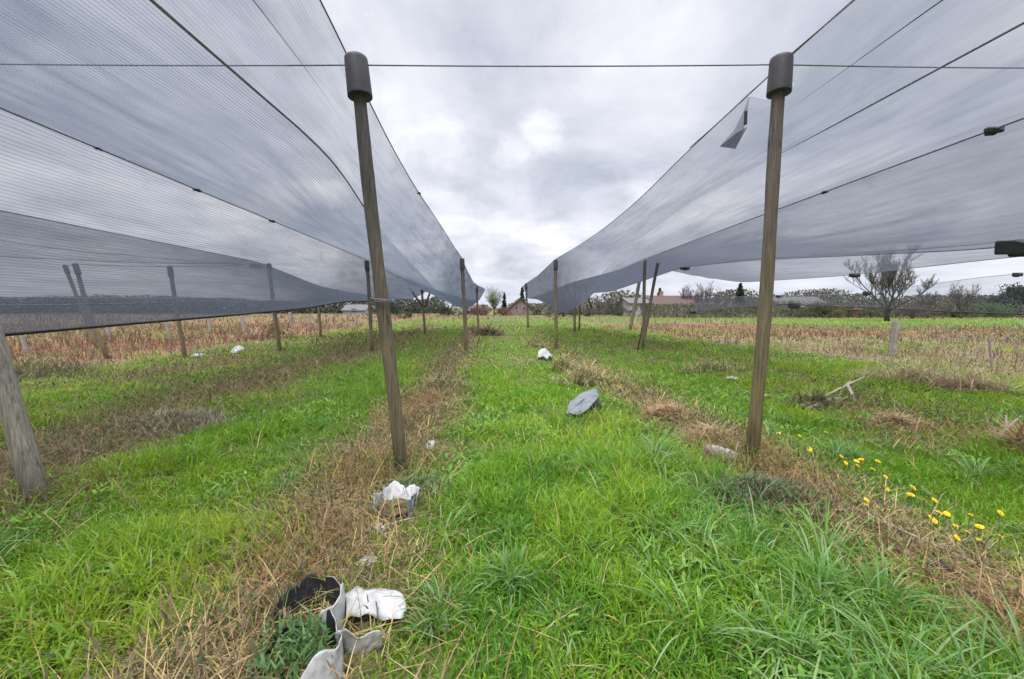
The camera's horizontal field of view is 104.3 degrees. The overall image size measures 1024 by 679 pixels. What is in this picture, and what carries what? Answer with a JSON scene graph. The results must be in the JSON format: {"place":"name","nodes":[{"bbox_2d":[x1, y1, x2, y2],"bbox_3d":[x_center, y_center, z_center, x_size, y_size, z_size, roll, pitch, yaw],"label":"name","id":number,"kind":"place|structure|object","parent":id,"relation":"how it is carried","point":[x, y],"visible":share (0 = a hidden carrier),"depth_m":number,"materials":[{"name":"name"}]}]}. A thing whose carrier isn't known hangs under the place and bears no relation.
{"place":"outdoors","nodes":[
{"label":"outdoors","id":0,"kind":"place"},
{"bbox_2d":[341,305,372,314],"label":"house","id":1,"kind":"structure","parent":0,"point":[356,309],"depth_m":93.12,"materials":[{"name":"white paint"}]},
{"bbox_2d":[467,304,487,314],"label":"house","id":2,"kind":"structure","parent":0,"point":[474,305],"depth_m":89.89,"materials":[{"name":"grey paint"}]},
{"bbox_2d":[0,308,1023,678],"bbox_3d":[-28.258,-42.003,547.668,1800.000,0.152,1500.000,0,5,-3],"label":"ground","id":3,"kind":"structure","parent":0,"point":[296,440],"depth_m":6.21,"materials":[{"name":"plant"}]},
{"bbox_2d":[19,335,30,355],"bbox_3d":[-16.256,0.192,13.279,0.224,0.759,0.095,0,5,-3],"label":"field stake","id":4,"kind":"object","parent":3,"relation":"on","point":[23,340],"visible":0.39,"depth_m":13.25,"materials":[{"name":"wood"}]},
{"bbox_2d":[0,321,51,505],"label":"net post","id":5,"kind":"object","parent":3,"relation":"on","point":[26,462],"visible":0.91,"depth_m":3.16,"materials":[{"name":"grey wood"}]},
{"bbox_2d":[0,0,484,335],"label":"hail net","id":6,"kind":"object","parent":5,"relation":"attached to","point":[337,231],"visible":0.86,"depth_m":5.71,"materials":[{"name":"fabric"}]},
{"bbox_2d":[10,347,133,380],"bbox_3d":[-10.840,0.523,9.169,3.802,0.786,2.600,0,5,-3],"label":"brush heap","id":7,"kind":"object","parent":3,"relation":"on","point":[43,368],"visible":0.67,"depth_m":9.11,"materials":[{"name":"plant"}]},
{"bbox_2d":[62,266,98,348],"bbox_3d":[-16.429,-1.108,15.218,1.115,3.510,0.154,0,5,-3],"label":"net post","id":8,"kind":"object","parent":3,"relation":"on","point":[92,336],"visible":0.31,"depth_m":15.23,"materials":[{"name":"brown wood"}]},
{"bbox_2d":[73,267,109,358],"bbox_3d":[-13.180,-0.761,12.505,0.926,3.274,0.189,0,5,-3],"label":"net post","id":9,"kind":"object","parent":3,"relation":"on","point":[99,338],"visible":0.34,"depth_m":12.49,"materials":[{"name":"brown wood"}]},
{"bbox_2d":[165,322,172,343],"bbox_3d":[-15.312,-0.292,17.786,0.224,0.998,0.125,0,5,-3],"label":"field stake","id":10,"kind":"object","parent":3,"relation":"on","point":[168,328],"visible":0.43,"depth_m":17.74,"materials":[{"name":"concrete"}]},
{"bbox_2d":[102,404,252,440],"bbox_3d":[-4.623,1.058,5.519,1.729,0.304,1.855,-5,6,-45],"label":"weed clump","id":11,"kind":"object","parent":3,"relation":"on","point":[191,418],"visible":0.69,"depth_m":5.37,"materials":[{"name":"brown plant"}]},
{"bbox_2d":[167,270,187,357],"bbox_3d":[-10.370,-0.704,12.367,0.448,3.180,0.154,0,5,-3],"label":"net post","id":12,"kind":"object","parent":3,"relation":"on","point":[181,338],"visible":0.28,"depth_m":12.38,"materials":[{"name":"brown wood"}]},
{"bbox_2d":[0,294,445,313],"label":"wood","id":13,"kind":"object","parent":3,"relation":"on","point":[407,308],"visible":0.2,"depth_m":110.23,"materials":[{"name":"green plant"}]},
{"bbox_2d":[231,345,244,352],"bbox_3d":[-9.574,0.351,13.855,0.453,0.297,0.445,3,5,34],"label":"grow bag","id":14,"kind":"object","parent":3,"relation":"on","point":[237,347],"visible":0.94,"depth_m":13.77,"materials":[{"name":"plastic"}]},
{"bbox_2d":[240,316,245,330],"bbox_3d":[-17.253,-0.974,25.551,0.316,1.067,0.178,0,5,-3],"label":"field stake","id":15,"kind":"object","parent":3,"relation":"on","point":[242,322],"visible":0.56,"depth_m":25.48,"materials":[{"name":"concrete"}]},
{"bbox_2d":[237,313,307,339],"bbox_3d":[-12.446,-0.805,21.125,4.312,1.515,3.463,0,5,-3],"label":"brush heap","id":16,"kind":"object","parent":3,"relation":"on","point":[272,330],"visible":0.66,"depth_m":20.97,"materials":[{"name":"plant"}]},
{"bbox_2d":[266,263,281,350],"bbox_3d":[-8.812,-1.071,14.776,0.411,3.517,0.172,0,5,-3],"label":"net post","id":17,"kind":"object","parent":3,"relation":"on","point":[276,327],"visible":0.37,"depth_m":14.78,"materials":[{"name":"brown wood"}]},
{"bbox_2d":[245,604,344,678],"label":"plant","id":18,"kind":"object","parent":3,"relation":"on","point":[315,668],"visible":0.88,"depth_m":1.69,"materials":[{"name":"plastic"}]},
{"bbox_2d":[273,574,345,649],"bbox_3d":[-0.985,1.333,1.980,0.336,0.250,0.324,0,5,-3],"label":"grow bag","id":19,"kind":"object","parent":3,"relation":"on","point":[338,598],"visible":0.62,"depth_m":2.04,"materials":[{"name":"black plastic"}]},
{"bbox_2d":[317,306,323,337],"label":"net post","id":20,"kind":"object","parent":3,"relation":"on","point":[319,323],"visible":0.38,"depth_m":21.12,"materials":[{"name":"brown wood"}]},
{"bbox_2d":[335,629,381,654],"bbox_3d":[-0.686,1.342,1.779,0.200,0.157,0.064,-1,5,-8],"label":"film scrap","id":21,"kind":"object","parent":3,"relation":"on","point":[368,640],"visible":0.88,"depth_m":1.77,"materials":[{"name":"plastic"}]},
{"bbox_2d":[356,556,377,565],"bbox_3d":[-0.891,1.358,2.448,0.130,0.024,0.086,0,5,-3],"label":"film scrap","id":22,"kind":"object","parent":3,"relation":"on","point":[362,558],"visible":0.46,"depth_m":2.44,"materials":[{"name":"plastic"}]},
{"bbox_2d":[364,260,373,351],"bbox_3d":[-4.984,-1.042,13.937,0.255,3.477,0.199,0,5,-3],"label":"net post","id":23,"kind":"object","parent":3,"relation":"on","point":[367,267],"visible":0.93,"depth_m":13.88,"materials":[{"name":"brown wood"}]},
{"bbox_2d":[344,51,407,475],"bbox_3d":[-1.208,-0.481,3.631,0.494,4.034,0.209,0,5,-3],"label":"net post","id":24,"kind":"object","parent":3,"relation":"on","point":[358,85],"visible":0.98,"depth_m":3.55,"materials":[{"name":"brown wood"}]},
{"bbox_2d":[345,586,406,620],"bbox_3d":[-0.705,1.344,2.038,0.347,0.082,0.216,0,5,-3],"label":"plastic sheet","id":25,"kind":"object","parent":3,"relation":"on","point":[385,605],"visible":0.84,"depth_m":2.02,"materials":[{"name":"plastic"}]},
{"bbox_2d":[373,302,402,315],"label":"evergreen tree","id":26,"kind":"object","parent":3,"relation":"on","point":[393,309],"visible":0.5,"depth_m":83.24,"materials":[{"name":"green plant"}]},
{"bbox_2d":[372,481,419,517],"bbox_3d":[-0.903,1.253,3.095,0.340,0.162,0.379,0,5,-3],"label":"grow bag","id":27,"kind":"object","parent":3,"relation":"on","point":[400,490],"visible":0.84,"depth_m":3.14,"materials":[{"name":"white plastic"}]},
{"bbox_2d":[396,312,412,318],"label":"bush","id":28,"kind":"object","parent":3,"relation":"on","point":[407,314],"visible":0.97,"depth_m":59.03,"materials":[{"name":"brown plant"}]},
{"bbox_2d":[378,513,432,527],"bbox_3d":[-0.768,1.308,2.885,0.399,0.019,0.017,-2,5,-28],"label":"stick","id":29,"kind":"object","parent":3,"relation":"on","point":[401,520],"visible":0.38,"depth_m":2.86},
{"bbox_2d":[412,289,429,332],"bbox_3d":[-5.407,-1.653,23.651,1.380,3.168,0.181,0,5,-3],"label":"tree","id":30,"kind":"object","parent":3,"relation":"on","point":[423,307],"visible":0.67,"depth_m":23.58,"materials":[{"name":"plant"}]},
{"bbox_2d":[379,472,480,506],"bbox_3d":[-0.687,1.250,3.448,1.021,0.203,0.685,0,5,-3],"label":"weed clump","id":31,"kind":"object","parent":3,"relation":"on","point":[423,479],"visible":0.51,"depth_m":3.44,"materials":[{"name":"green plant"}]},
{"bbox_2d":[385,375,493,395],"bbox_3d":[-1.390,0.848,7.684,2.236,0.318,1.367,0,5,-3],"label":"weed clump","id":32,"kind":"object","parent":3,"relation":"on","point":[447,383],"visible":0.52,"depth_m":7.62,"materials":[{"name":"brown plant"}]},
{"bbox_2d":[428,299,469,315],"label":"tree","id":33,"kind":"object","parent":3,"relation":"on","point":[445,310],"visible":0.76,"depth_m":78.00,"materials":[{"name":"green plant"}]},
{"bbox_2d":[460,258,467,351],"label":"net post","id":34,"kind":"object","parent":3,"relation":"on","point":[462,264],"visible":0.97,"depth_m":13.86,"materials":[{"name":"brown wood"}]},
{"bbox_2d":[476,286,479,329],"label":"net post","id":35,"kind":"object","parent":3,"relation":"on","point":[477,307],"visible":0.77,"depth_m":27.55,"materials":[{"name":"brown wood"}]},
{"bbox_2d":[470,303,492,315],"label":"bush","id":36,"kind":"object","parent":3,"relation":"on","point":[481,313],"visible":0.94,"depth_m":81.10,"materials":[{"name":"brown plant"}]},
{"bbox_2d":[470,322,505,335],"bbox_3d":[-1.456,-0.690,23.098,3.101,0.950,2.367,0,5,-3],"label":"brush heap","id":37,"kind":"object","parent":3,"relation":"on","point":[486,330],"visible":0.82,"depth_m":23.09,"materials":[{"name":"plant"}]},
{"bbox_2d":[485,286,502,313],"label":"spring tree","id":38,"kind":"object","parent":3,"relation":"on","point":[493,301],"visible":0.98,"depth_m":84.38,"materials":[{"name":"green plant"}]},
{"bbox_2d":[493,305,512,315],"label":"bush","id":39,"kind":"object","parent":3,"relation":"on","point":[499,310],"visible":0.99,"depth_m":79.44,"materials":[{"name":"brown plant"}]},
{"bbox_2d":[502,292,506,313],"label":"conifer","id":40,"kind":"object","parent":3,"relation":"on","point":[504,303],"visible":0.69,"depth_m":94.32,"materials":[{"name":"green plant"}]},
{"bbox_2d":[0,321,1023,678],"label":"dry straw","id":41,"kind":"object","parent":3,"relation":"on","point":[262,592],"visible":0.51,"depth_m":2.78,"materials":[{"name":"plant"}]},
{"bbox_2d":[829,496,1021,580],"bbox_3d":[2.664,1.300,2.714,0.127,0.060,1.049,-2,5,-19],"label":"hose","id":42,"kind":"object","parent":41,"relation":"on","point":[925,540],"visible":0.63,"depth_m":2.60,"materials":[{"name":"plastic"}]},
{"bbox_2d":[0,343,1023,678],"bbox_3d":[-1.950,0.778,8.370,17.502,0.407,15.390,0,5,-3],"label":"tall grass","id":43,"kind":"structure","parent":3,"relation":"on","point":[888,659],"depth_m":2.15,"materials":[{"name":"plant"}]},
{"bbox_2d":[0,312,1023,377],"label":"dry weeds","id":44,"kind":"object","parent":3,"relation":"on","point":[324,326],"visible":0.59,"depth_m":19.91,"materials":[{"name":"plant"}]},
{"bbox_2d":[0,349,1023,678],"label":"broadleaf weeds","id":45,"kind":"object","parent":3,"relation":"on","point":[684,563],"visible":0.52,"depth_m":3.21,"materials":[{"name":"green plant"}]},
{"bbox_2d":[507,298,533,314],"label":"house","id":46,"kind":"structure","parent":3,"relation":"on","point":[514,309],"depth_m":83.92,"materials":[{"name":"brown paint"}]},
{"bbox_2d":[519,287,525,300],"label":"conifer","id":47,"kind":"object","parent":3,"relation":"on","point":[521,294],"visible":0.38,"depth_m":129.25,"materials":[{"name":"green plant"}]},
{"bbox_2d":[525,283,528,327],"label":"net post","id":48,"kind":"object","parent":3,"relation":"on","point":[526,297],"visible":0.82,"depth_m":30.04,"materials":[{"name":"brown wood"}]},
{"bbox_2d":[519,339,550,347],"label":"brush heap","id":49,"kind":"object","parent":3,"relation":"on","point":[524,343],"visible":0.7,"depth_m":16.29,"materials":[{"name":"plant"}]},
{"bbox_2d":[537,349,551,360],"bbox_3d":[0.981,0.466,12.166,0.470,0.377,0.472,4,6,40],"label":"grow bag","id":50,"kind":"object","parent":3,"relation":"on","point":[546,355],"visible":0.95,"depth_m":12.04,"materials":[{"name":"white plastic"}]},
{"bbox_2d":[538,302,553,314],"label":"tree","id":51,"kind":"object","parent":3,"relation":"on","point":[541,311],"depth_m":88.25,"materials":[{"name":"beige plant"}]},
{"bbox_2d":[553,259,557,349],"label":"net post","id":52,"kind":"object","parent":3,"relation":"on","point":[555,265],"visible":0.97,"depth_m":14.93,"materials":[{"name":"brown wood"}]},
{"bbox_2d":[540,307,578,316],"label":"bush","id":53,"kind":"object","parent":3,"relation":"on","point":[548,313],"visible":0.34,"depth_m":69.96,"materials":[{"name":"green plant"}]},
{"bbox_2d":[546,353,580,371],"bbox_3d":[1.360,0.506,10.271,1.159,0.620,1.226,0,5,-3],"label":"grass tuft","id":54,"kind":"object","parent":3,"relation":"on","point":[562,363],"visible":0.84,"depth_m":10.20,"materials":[{"name":"plant"}]},
{"bbox_2d":[507,296,651,314],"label":"hedgerow","id":55,"kind":"object","parent":3,"relation":"on","point":[536,310],"visible":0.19,"depth_m":88.59,"materials":[{"name":"green plant"}]},
{"bbox_2d":[573,298,592,332],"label":"net post","id":56,"kind":"object","parent":3,"relation":"on","point":[574,324],"visible":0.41,"depth_m":25.47,"materials":[{"name":"brown wood"}]},
{"bbox_2d":[566,388,600,420],"bbox_3d":[1.139,1.027,6.186,0.411,0.331,1.228,2,5,27],"label":"grow bag","id":57,"kind":"object","parent":3,"relation":"on","point":[588,398],"visible":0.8,"depth_m":6.09,"materials":[{"name":"grey plastic"}]},
{"bbox_2d":[552,357,622,387],"bbox_3d":[1.587,0.639,8.293,1.578,0.667,1.470,4,6,42],"label":"grass tuft","id":58,"kind":"object","parent":3,"relation":"on","point":[586,373],"visible":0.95,"depth_m":8.31,"materials":[{"name":"plant"}]},
{"bbox_2d":[573,302,605,315],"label":"bush","id":59,"kind":"object","parent":3,"relation":"on","point":[589,312],"visible":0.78,"depth_m":74.41,"materials":[{"name":"green plant"}]},
{"bbox_2d":[593,299,604,309],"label":"bare tree","id":60,"kind":"object","parent":3,"relation":"on","point":[597,305],"visible":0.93,"depth_m":80.31,"materials":[{"name":"grey plant"}]},
{"bbox_2d":[603,298,622,314],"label":"bare tree","id":61,"kind":"object","parent":3,"relation":"on","point":[610,304],"visible":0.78,"depth_m":85.97,"materials":[{"name":"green plant"}]},
{"bbox_2d":[604,305,631,315],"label":"bush","id":62,"kind":"object","parent":3,"relation":"on","point":[613,310],"visible":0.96,"depth_m":78.73,"materials":[{"name":"green plant"}]},
{"bbox_2d":[616,298,652,315],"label":"house","id":63,"kind":"structure","parent":3,"relation":"on","point":[629,302],"depth_m":81.92,"materials":[{"name":"white paint"}]},
{"bbox_2d":[628,282,640,330],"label":"net post","id":64,"kind":"object","parent":3,"relation":"on","point":[634,306],"visible":0.85,"depth_m":28.31,"materials":[{"name":"brown wood"}]},
{"bbox_2d":[642,260,646,349],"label":"net post","id":65,"kind":"object","parent":3,"relation":"on","point":[644,303],"visible":0.93,"depth_m":14.72,"materials":[{"name":"brown wood"}]},
{"bbox_2d":[641,263,658,343],"bbox_3d":[5.328,-1.260,15.403,0.954,3.677,0.135,-3,5,-30],"label":"net post","id":66,"kind":"object","parent":3,"relation":"on","point":[651,294],"visible":0.78,"depth_m":15.37,"materials":[{"name":"brown wood"}]},
{"bbox_2d":[638,395,703,420],"bbox_3d":[2.238,0.946,5.723,1.197,0.377,0.954,0,5,-3],"label":"straw heap","id":67,"kind":"object","parent":3,"relation":"on","point":[657,413],"visible":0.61,"depth_m":5.70,"materials":[{"name":"plant"}]},
{"bbox_2d":[646,291,714,314],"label":"house","id":68,"kind":"structure","parent":3,"relation":"on","point":[662,299],"depth_m":87.41,"materials":[{"name":"brown paint"}]},
{"bbox_2d":[680,283,700,299],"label":"bare tree","id":69,"kind":"object","parent":3,"relation":"on","point":[690,295],"visible":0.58,"depth_m":89.23,"materials":[{"name":"grey plant"}]},
{"bbox_2d":[666,419,745,446],"bbox_3d":[2.314,1.063,4.688,1.117,0.324,0.931,0,5,-3],"label":"straw heap","id":70,"kind":"object","parent":3,"relation":"on","point":[712,431],"visible":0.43,"depth_m":4.66,"materials":[{"name":"plant"}]},
{"bbox_2d":[692,281,726,304],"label":"bare tree","id":71,"kind":"object","parent":3,"relation":"on","point":[705,293],"visible":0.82,"depth_m":86.25,"materials":[{"name":"grey plant"}]},
{"bbox_2d":[671,356,752,375],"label":"dry grass","id":72,"kind":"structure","parent":3,"relation":"on","point":[701,367],"depth_m":9.75,"materials":[{"name":"plant"}]},
{"bbox_2d":[704,444,739,460],"bbox_3d":[2.163,1.172,4.106,0.124,0.129,0.334,-3,5,-33],"label":"log","id":73,"kind":"object","parent":3,"relation":"on","point":[715,448],"visible":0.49,"depth_m":4.08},
{"bbox_2d":[734,283,748,313],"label":"conifer","id":74,"kind":"object","parent":3,"relation":"on","point":[739,292],"visible":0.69,"depth_m":92.00,"materials":[{"name":"green plant"}]},
{"bbox_2d":[660,466,859,540],"bbox_3d":[1.993,1.217,3.181,1.733,0.291,1.146,0,5,-3],"label":"weed clump","id":75,"kind":"object","parent":3,"relation":"on","point":[753,480],"visible":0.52,"depth_m":3.15,"materials":[{"name":"green plant"}]},
{"bbox_2d":[745,52,793,462],"bbox_3d":[2.471,-0.592,3.863,0.260,4.145,0.204,0,5,-3],"label":"net post","id":76,"kind":"object","parent":3,"relation":"on","point":[780,80],"visible":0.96,"depth_m":3.79,"materials":[{"name":"brown wood"}]},
{"bbox_2d":[6,63,1023,68],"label":"cross wire","id":77,"kind":"object","parent":76,"relation":"attached to","point":[594,65],"visible":0.81,"depth_m":3.62,"materials":[{"name":"metal"}]},
{"bbox_2d":[523,0,1023,311],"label":"hail net","id":78,"kind":"object","parent":77,"relation":"hanging from","point":[957,198],"visible":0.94,"depth_m":7.05,"materials":[{"name":"fabric"}]},
{"bbox_2d":[689,0,854,147],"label":"ridge wire","id":79,"kind":"object","parent":76,"relation":"attached to","point":[792,52],"visible":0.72,"depth_m":3.47,"materials":[{"name":"metal"}]},
{"bbox_2d":[754,297,824,315],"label":"house","id":80,"kind":"structure","parent":3,"relation":"on","point":[810,299],"depth_m":77.61,"materials":[{"name":"grey paint"}]},
{"bbox_2d":[595,288,998,313],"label":"wood","id":81,"kind":"object","parent":3,"relation":"on","point":[731,294],"visible":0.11,"depth_m":105.85,"materials":[{"name":"green plant"}]},
{"bbox_2d":[781,305,818,316],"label":"bush","id":82,"kind":"object","parent":3,"relation":"on","point":[805,315],"visible":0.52,"depth_m":66.17,"materials":[{"name":"green plant"}]},
{"bbox_2d":[808,290,826,300],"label":"bare tree","id":83,"kind":"object","parent":3,"relation":"on","point":[822,294],"visible":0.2,"depth_m":82.33,"materials":[{"name":"grey plant"}]},
{"bbox_2d":[775,383,860,409],"bbox_3d":[4.937,0.909,6.530,1.268,0.415,1.127,0,5,-3],"label":"brush heap","id":84,"kind":"object","parent":3,"relation":"on","point":[800,399],"visible":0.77,"depth_m":6.47,"materials":[{"name":"plant"}]},
{"bbox_2d":[626,300,1023,318],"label":"hedgerow","id":85,"kind":"object","parent":3,"relation":"on","point":[745,312],"visible":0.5,"depth_m":65.19,"materials":[{"name":"green plant"}]},
{"bbox_2d":[807,298,852,317],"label":"bush","id":86,"kind":"object","parent":3,"relation":"on","point":[825,313],"visible":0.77,"depth_m":63.80,"materials":[{"name":"green plant"}]},
{"bbox_2d":[800,376,864,409],"bbox_3d":[5.480,0.890,6.609,1.776,0.406,0.413,-2,5,-29],"label":"branch","id":87,"kind":"object","parent":3,"relation":"on","point":[848,384],"visible":0.7,"depth_m":6.65,"materials":[{"name":"wood"}]},
{"bbox_2d":[820,305,863,317],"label":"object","id":88,"kind":"structure","parent":3,"relation":"on","point":[848,315],"depth_m":64.84,"materials":[{"name":"plant"}]},
{"bbox_2d":[850,304,891,317],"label":"bush","id":89,"kind":"object","parent":3,"relation":"on","point":[870,312],"visible":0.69,"depth_m":62.72,"materials":[{"name":"green plant"}]},
{"bbox_2d":[843,269,938,320],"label":"bare tree","id":90,"kind":"object","parent":3,"relation":"on","point":[888,278],"visible":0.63,"depth_m":46.76,"materials":[{"name":"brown plant"}]},
{"bbox_2d":[888,321,899,356],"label":"concrete post","id":91,"kind":"object","parent":3,"relation":"on","point":[894,334],"visible":0.79,"depth_m":13.22,"materials":[{"name":"concrete"}]},
{"bbox_2d":[851,402,945,434],"bbox_3d":[5.133,1.014,5.337,1.185,0.377,1.062,0,5,-3],"label":"brush heap","id":92,"kind":"object","parent":3,"relation":"on","point":[889,418],"visible":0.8,"depth_m":5.29,"materials":[{"name":"plant"}]},
{"bbox_2d":[837,350,979,389],"bbox_3d":[8.507,0.567,8.578,3.270,0.777,2.386,-2,5,-23],"label":"brush heap","id":93,"kind":"object","parent":3,"relation":"on","point":[914,374],"visible":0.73,"depth_m":8.43,"materials":[{"name":"plant"}]},
{"bbox_2d":[890,301,940,318],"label":"bush","id":94,"kind":"object","parent":3,"relation":"on","point":[916,313],"visible":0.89,"depth_m":58.28,"materials":[{"name":"green plant"}]},
{"bbox_2d":[911,287,942,317],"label":"bare tree","id":95,"kind":"object","parent":3,"relation":"on","point":[930,300],"visible":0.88,"depth_m":63.28,"materials":[{"name":"grey plant"}]},
{"bbox_2d":[954,534,959,558],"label":"dandelion","id":96,"kind":"object","parent":3,"relation":"on","point":[956,537],"visible":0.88,"depth_m":2.45,"materials":[{"name":"yellow plant"}]},
{"bbox_2d":[932,302,983,317],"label":"bush","id":97,"kind":"object","parent":3,"relation":"on","point":[966,314],"visible":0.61,"depth_m":62.96,"materials":[{"name":"green plant"}]},
{"bbox_2d":[908,356,1023,395],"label":"brush heap","id":98,"kind":"object","parent":3,"relation":"on","point":[972,380],"visible":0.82,"depth_m":7.64,"materials":[{"name":"plant"}]},
{"bbox_2d":[947,281,984,317],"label":"bare tree","id":99,"kind":"object","parent":3,"relation":"on","point":[958,300],"visible":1,"depth_m":61.24,"materials":[{"name":"grey plant"}]},
{"bbox_2d":[953,402,1023,455],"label":"brush heap","id":100,"kind":"object","parent":3,"relation":"on","point":[1016,436],"visible":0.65,"depth_m":4.18,"materials":[{"name":"plant"}]},
{"bbox_2d":[988,339,992,363],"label":"concrete post","id":101,"kind":"object","parent":3,"relation":"on","point":[990,347],"visible":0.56,"depth_m":10.92,"materials":[{"name":"concrete"}]},
{"bbox_2d":[966,301,1016,317],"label":"bush","id":102,"kind":"object","parent":3,"relation":"on","point":[990,307],"visible":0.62,"depth_m":64.61,"materials":[{"name":"green plant"}]},
{"bbox_2d":[997,510,1003,539],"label":"dandelion","id":103,"kind":"object","parent":3,"relation":"on","point":[1000,512],"visible":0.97,"depth_m":2.78,"materials":[{"name":"yellow plant"}]},
{"bbox_2d":[979,282,1023,315],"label":"evergreen tree","id":104,"kind":"object","parent":3,"relation":"on","point":[1015,295],"visible":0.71,"depth_m":70.31,"materials":[{"name":"green plant"}]},
{"bbox_2d":[993,415,1021,441],"bbox_3d":[5.758,1.043,4.623,0.706,0.265,0.111,-3,5,-30],"label":"branch","id":105,"kind":"object","parent":3,"relation":"on","point":[1014,421],"visible":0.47,"depth_m":4.68,"materials":[{"name":"wood"}]},
{"bbox_2d":[0,0,1023,307],"label":"sky","id":106,"kind":"structure","parent":0,"point":[519,167],"materials":[{"name":"white"}]},
{"bbox_2d":[690,273,1023,314],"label":"side net","id":107,"kind":"object","parent":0,"point":[792,305],"visible":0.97,"depth_m":18.34,"materials":[{"name":"fabric"}]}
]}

